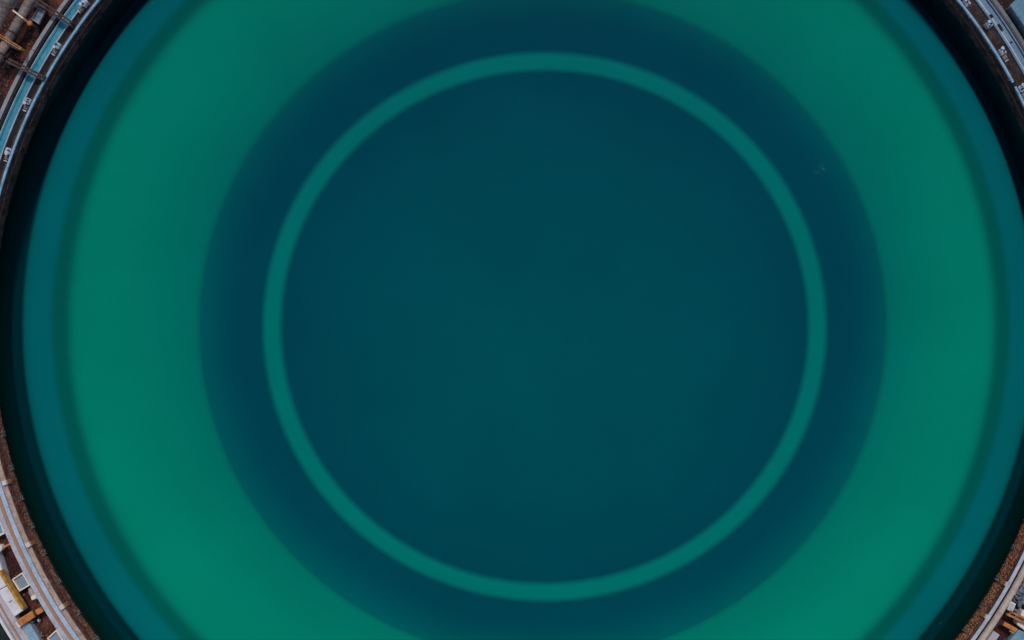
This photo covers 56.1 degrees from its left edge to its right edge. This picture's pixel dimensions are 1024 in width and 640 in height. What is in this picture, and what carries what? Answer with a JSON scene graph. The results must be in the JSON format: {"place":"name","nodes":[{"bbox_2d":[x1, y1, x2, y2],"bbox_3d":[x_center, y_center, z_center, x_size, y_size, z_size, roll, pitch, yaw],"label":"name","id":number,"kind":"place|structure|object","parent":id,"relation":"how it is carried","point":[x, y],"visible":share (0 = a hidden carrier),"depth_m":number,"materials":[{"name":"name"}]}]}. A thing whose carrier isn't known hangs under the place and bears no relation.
{"place":"outdoors","nodes":[
{"label":"outdoors","id":0,"kind":"place"},
{"bbox_2d":[0,0,1023,639],"bbox_3d":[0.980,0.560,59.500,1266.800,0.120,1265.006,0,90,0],"label":"ground","id":1,"kind":"structure","parent":0,"point":[30,38],"depth_m":59.51,"materials":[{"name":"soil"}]},
{"bbox_2d":[0,522,4,535],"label":"skylight box","id":2,"kind":"object","parent":1,"relation":"on","point":[2,532],"visible":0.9,"depth_m":58.97,"materials":[{"name":"grey concrete"}]},
{"bbox_2d":[0,623,9,639],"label":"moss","id":3,"kind":"object","parent":1,"relation":"on","point":[4,635],"visible":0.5,"depth_m":59.38,"materials":[{"name":"green plant"}]},
{"bbox_2d":[0,543,9,550],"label":"lever","id":4,"kind":"object","parent":1,"relation":"on","point":[2,546],"visible":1,"depth_m":58.81,"materials":[{"name":"orange wood"}]},
{"bbox_2d":[0,613,15,639],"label":"beam","id":5,"kind":"structure","parent":1,"relation":"on","point":[7,629],"depth_m":58.94,"materials":[{"name":"white metal"}]},
{"bbox_2d":[0,0,21,41],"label":"pipeline","id":6,"kind":"object","parent":1,"relation":"on","point":[6,6],"visible":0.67,"depth_m":57.86,"materials":[{"name":"brown metal"}]},
{"bbox_2d":[0,51,22,67],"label":"rubble","id":7,"kind":"object","parent":1,"relation":"on","point":[7,56],"visible":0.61,"depth_m":59.34,"materials":[{"name":"grey stone"}]},
{"bbox_2d":[0,551,27,615],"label":"container","id":8,"kind":"object","parent":1,"relation":"on","point":[13,599],"visible":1,"depth_m":58.84,"materials":[{"name":"white metal"}]},
{"bbox_2d":[0,587,28,639],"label":"walkway","id":9,"kind":"structure","parent":1,"relation":"on","point":[10,618],"depth_m":59.00,"materials":[{"name":"grey concrete"}]},
{"bbox_2d":[0,35,28,53],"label":"orange bars","id":10,"kind":"object","parent":1,"relation":"on","point":[19,48],"visible":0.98,"depth_m":57.97,"materials":[{"name":"brown metal"}]},
{"bbox_2d":[0,0,41,62],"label":"pipeline","id":11,"kind":"object","parent":1,"relation":"on","point":[17,22],"visible":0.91,"depth_m":58.21,"materials":[{"name":"grey metal"}]},
{"bbox_2d":[12,572,29,591],"bbox_3d":[-30.197,16.105,59.235,0.840,0.530,0.934,-30,90,0],"label":"skylight box","id":12,"kind":"object","parent":1,"relation":"on","point":[20,581],"visible":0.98,"depth_m":59.11,"materials":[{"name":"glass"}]},
{"bbox_2d":[5,58,45,80],"bbox_3d":[-29.573,-15.254,58.890,2.575,1.140,0.320,27,90,0],"label":"crossbeam","id":13,"kind":"object","parent":1,"relation":"on","point":[15,64],"visible":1,"depth_m":58.32,"materials":[{"name":"brown wood"}]},
{"bbox_2d":[12,10,40,30],"bbox_3d":[-29.673,-18.269,58.724,1.323,1.531,0.330,32,90,0],"label":"steel bar","id":14,"kind":"object","parent":1,"relation":"on","point":[29,23],"visible":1,"depth_m":58.20,"materials":[{"name":"white metal"}]},
{"bbox_2d":[16,607,43,627],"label":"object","id":15,"kind":"object","parent":1,"relation":"on","point":[26,618],"visible":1,"depth_m":58.70,"materials":[{"name":"orange metal"}]},
{"bbox_2d":[21,620,42,639],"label":"slab","id":16,"kind":"structure","parent":1,"relation":"on","point":[30,629],"depth_m":59.05,"materials":[{"name":"blue metal"}]},
{"bbox_2d":[31,615,41,622],"bbox_3d":[-29.425,18.524,59.246,0.728,0.309,0.391,-22,90,0],"label":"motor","id":17,"kind":"object","parent":16,"relation":"attached to","point":[38,618],"visible":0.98,"depth_m":59.15,"materials":[{"name":"black metal"}]},
{"bbox_2d":[28,587,36,599],"bbox_3d":[-29.502,16.828,59.095,0.571,0.810,0.789,-30,90,0],"label":"bollard","id":18,"kind":"object","parent":1,"relation":"on","point":[32,594],"visible":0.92,"depth_m":58.82,"materials":[{"name":"grey concrete"}]},
{"bbox_2d":[0,0,69,121],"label":"kerb","id":19,"kind":"structure","parent":1,"relation":"on","point":[62,6],"depth_m":59.02,"materials":[{"name":"grey concrete"}]},
{"bbox_2d":[31,8,47,24],"bbox_3d":[-29.116,-18.697,59.185,0.604,0.630,0.912,25,90,0],"label":"glazed hatch","id":20,"kind":"object","parent":1,"relation":"on","point":[39,16],"visible":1,"depth_m":59.01,"materials":[{"name":"blue glass"}]},
{"bbox_2d":[0,479,79,639],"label":"walkway","id":21,"kind":"structure","parent":1,"relation":"on","point":[61,624],"depth_m":58.84,"materials":[{"name":"grey metal"}]},
{"bbox_2d":[35,624,52,639],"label":"rubble","id":22,"kind":"object","parent":1,"relation":"on","point":[41,632],"visible":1,"depth_m":59.34,"materials":[{"name":"stone"}]},
{"bbox_2d":[0,0,87,162],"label":"water trough","id":23,"kind":"object","parent":1,"relation":"on","point":[52,37],"visible":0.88,"depth_m":59.20,"materials":[{"name":"blue liquid"}]},
{"bbox_2d":[0,0,93,178],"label":"slot deck","id":24,"kind":"structure","parent":1,"relation":"on","point":[38,81],"depth_m":59.12,"materials":[{"name":"metal"}]},
{"bbox_2d":[33,0,74,26],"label":"crossbeam","id":25,"kind":"object","parent":1,"relation":"on","point":[42,4],"visible":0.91,"depth_m":58.32,"materials":[{"name":"metal"}]},
{"bbox_2d":[47,629,62,639],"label":"skylight box","id":26,"kind":"object","parent":1,"relation":"on","point":[55,635],"visible":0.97,"depth_m":59.11,"materials":[{"name":"stone"}]},
{"bbox_2d":[0,0,1023,639],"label":"water tank","id":27,"kind":"object","parent":1,"relation":"on","point":[510,318],"visible":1,"depth_m":61.72,"materials":[{"name":"liquid"}]},
{"bbox_2d":[4,147,11,161],"bbox_3d":[-30.836,-10.091,58.650,0.340,0.560,0.855,20,90,0],"label":"valve box","id":28,"kind":"object","parent":27,"relation":"on","point":[7,152],"visible":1,"depth_m":58.53,"materials":[{"name":"white metal"}]},
{"bbox_2d":[23,97,32,111],"bbox_3d":[-29.647,-13.144,58.650,0.340,0.560,0.835,26,90,0],"label":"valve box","id":29,"kind":"object","parent":27,"relation":"on","point":[27,101],"visible":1,"depth_m":58.55,"materials":[{"name":"white metal"}]},
{"bbox_2d":[0,0,99,194],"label":"guard rail","id":30,"kind":"object","parent":27,"relation":"on","point":[42,85],"visible":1,"depth_m":58.54,"materials":[{"name":"grey metal"}]},
{"bbox_2d":[51,42,62,55],"bbox_3d":[-27.875,-16.553,58.650,0.340,0.560,0.815,32,90,0],"label":"valve box","id":31,"kind":"object","parent":27,"relation":"on","point":[57,45],"visible":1,"depth_m":58.64,"materials":[{"name":"white metal"}]},
{"bbox_2d":[77,0,89,13],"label":"valve box","id":32,"kind":"object","parent":27,"relation":"on","point":[85,3],"visible":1,"depth_m":58.64,"materials":[{"name":"white metal"}]},
{"bbox_2d":[962,0,970,6],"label":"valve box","id":33,"kind":"object","parent":27,"relation":"on","point":[966,3],"visible":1,"depth_m":58.52,"materials":[{"name":"white metal"}]},
{"bbox_2d":[983,20,992,28],"bbox_3d":[29.096,-18.066,58.625,0.340,0.510,0.419,-35,90,0],"label":"valve box","id":34,"kind":"object","parent":27,"relation":"on","point":[988,24],"visible":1,"depth_m":58.52,"materials":[{"name":"white metal"}]},
{"bbox_2d":[957,0,1023,106],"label":"guard rail","id":35,"kind":"object","parent":27,"relation":"on","point":[1013,83],"visible":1,"depth_m":58.55,"materials":[{"name":"metal"}]},
{"bbox_2d":[970,551,1023,639],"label":"guard rail","id":36,"kind":"object","parent":27,"relation":"on","point":[998,601],"visible":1,"depth_m":58.62,"materials":[{"name":"grey metal"}]},
{"bbox_2d":[997,46,1008,61],"bbox_3d":[30.037,-16.234,58.650,0.340,0.560,0.934,-32,90,0],"label":"valve box","id":37,"kind":"object","parent":27,"relation":"on","point":[1001,51],"visible":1,"depth_m":58.62,"materials":[{"name":"white metal"}]},
{"bbox_2d":[1018,83,1023,98],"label":"valve box","id":38,"kind":"object","parent":27,"relation":"on","point":[1021,88],"visible":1,"depth_m":58.52,"materials":[{"name":"white metal"}]},
{"bbox_2d":[962,0,1023,97],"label":"slot deck","id":39,"kind":"structure","parent":1,"relation":"on","point":[976,11],"depth_m":59.12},
{"bbox_2d":[974,0,1023,75],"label":"walkway","id":40,"kind":"structure","parent":1,"relation":"on","point":[1000,29],"depth_m":59.02,"materials":[{"name":"grey metal"}]},
{"bbox_2d":[987,0,1023,55],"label":"pipe","id":41,"kind":"object","parent":40,"relation":"attached to","point":[1005,24],"visible":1,"depth_m":58.96,"materials":[{"name":"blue metal"}]},
{"bbox_2d":[990,0,1023,50],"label":"pipe","id":42,"kind":"object","parent":40,"relation":"attached to","point":[1006,22],"visible":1,"depth_m":59.01,"materials":[{"name":"grey metal"}]},
{"bbox_2d":[977,563,1023,639],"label":"walkway","id":43,"kind":"structure","parent":1,"relation":"on","point":[1001,609],"depth_m":58.70,"materials":[{"name":"beige concrete"}]},
{"bbox_2d":[992,0,1023,46],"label":"kerb","id":44,"kind":"structure","parent":1,"relation":"on","point":[1008,20],"depth_m":59.05,"materials":[{"name":"grey concrete"}]},
{"bbox_2d":[1002,621,1016,633],"bbox_3d":[30.514,18.892,59.175,0.896,0.670,0.406,29,90,0],"label":"board","id":45,"kind":"object","parent":1,"relation":"on","point":[1009,626],"visible":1,"depth_m":58.84,"materials":[{"name":"orange wood"}]},
{"bbox_2d":[1006,601,1015,610],"bbox_3d":[30.626,17.597,59.160,0.384,0.680,0.560,24,90,0],"label":"junction box","id":46,"kind":"object","parent":1,"relation":"on","point":[1011,605],"visible":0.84,"depth_m":58.85,"materials":[{"name":"white paint"}]},
{"bbox_2d":[1005,0,1023,36],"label":"shed","id":47,"kind":"structure","parent":1,"relation":"on","point":[1014,10],"depth_m":58.61,"materials":[{"name":"blue metal"}]},
{"bbox_2d":[1005,610,1023,622],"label":"crossbeam","id":48,"kind":"object","parent":1,"relation":"on","point":[1009,612],"visible":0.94,"depth_m":58.70,"materials":[{"name":"beige wood"}]},
{"bbox_2d":[1007,629,1023,639],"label":"slab","id":49,"kind":"structure","parent":1,"relation":"on","point":[1018,634],"depth_m":59.15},
{"bbox_2d":[1012,579,1023,611],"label":"rubble","id":50,"kind":"object","parent":1,"relation":"on","point":[1020,597],"visible":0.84,"depth_m":59.25,"materials":[{"name":"grey stone"}]},
{"bbox_2d":[1013,608,1023,629],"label":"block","id":51,"kind":"structure","parent":1,"relation":"on","point":[1020,611],"depth_m":58.98,"materials":[{"name":"white concrete"}]},
{"bbox_2d":[986,630,998,639],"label":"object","id":52,"kind":"structure","parent":0,"point":[993,635],"depth_m":59.28,"materials":[{"name":"grey concrete"}]}
]}

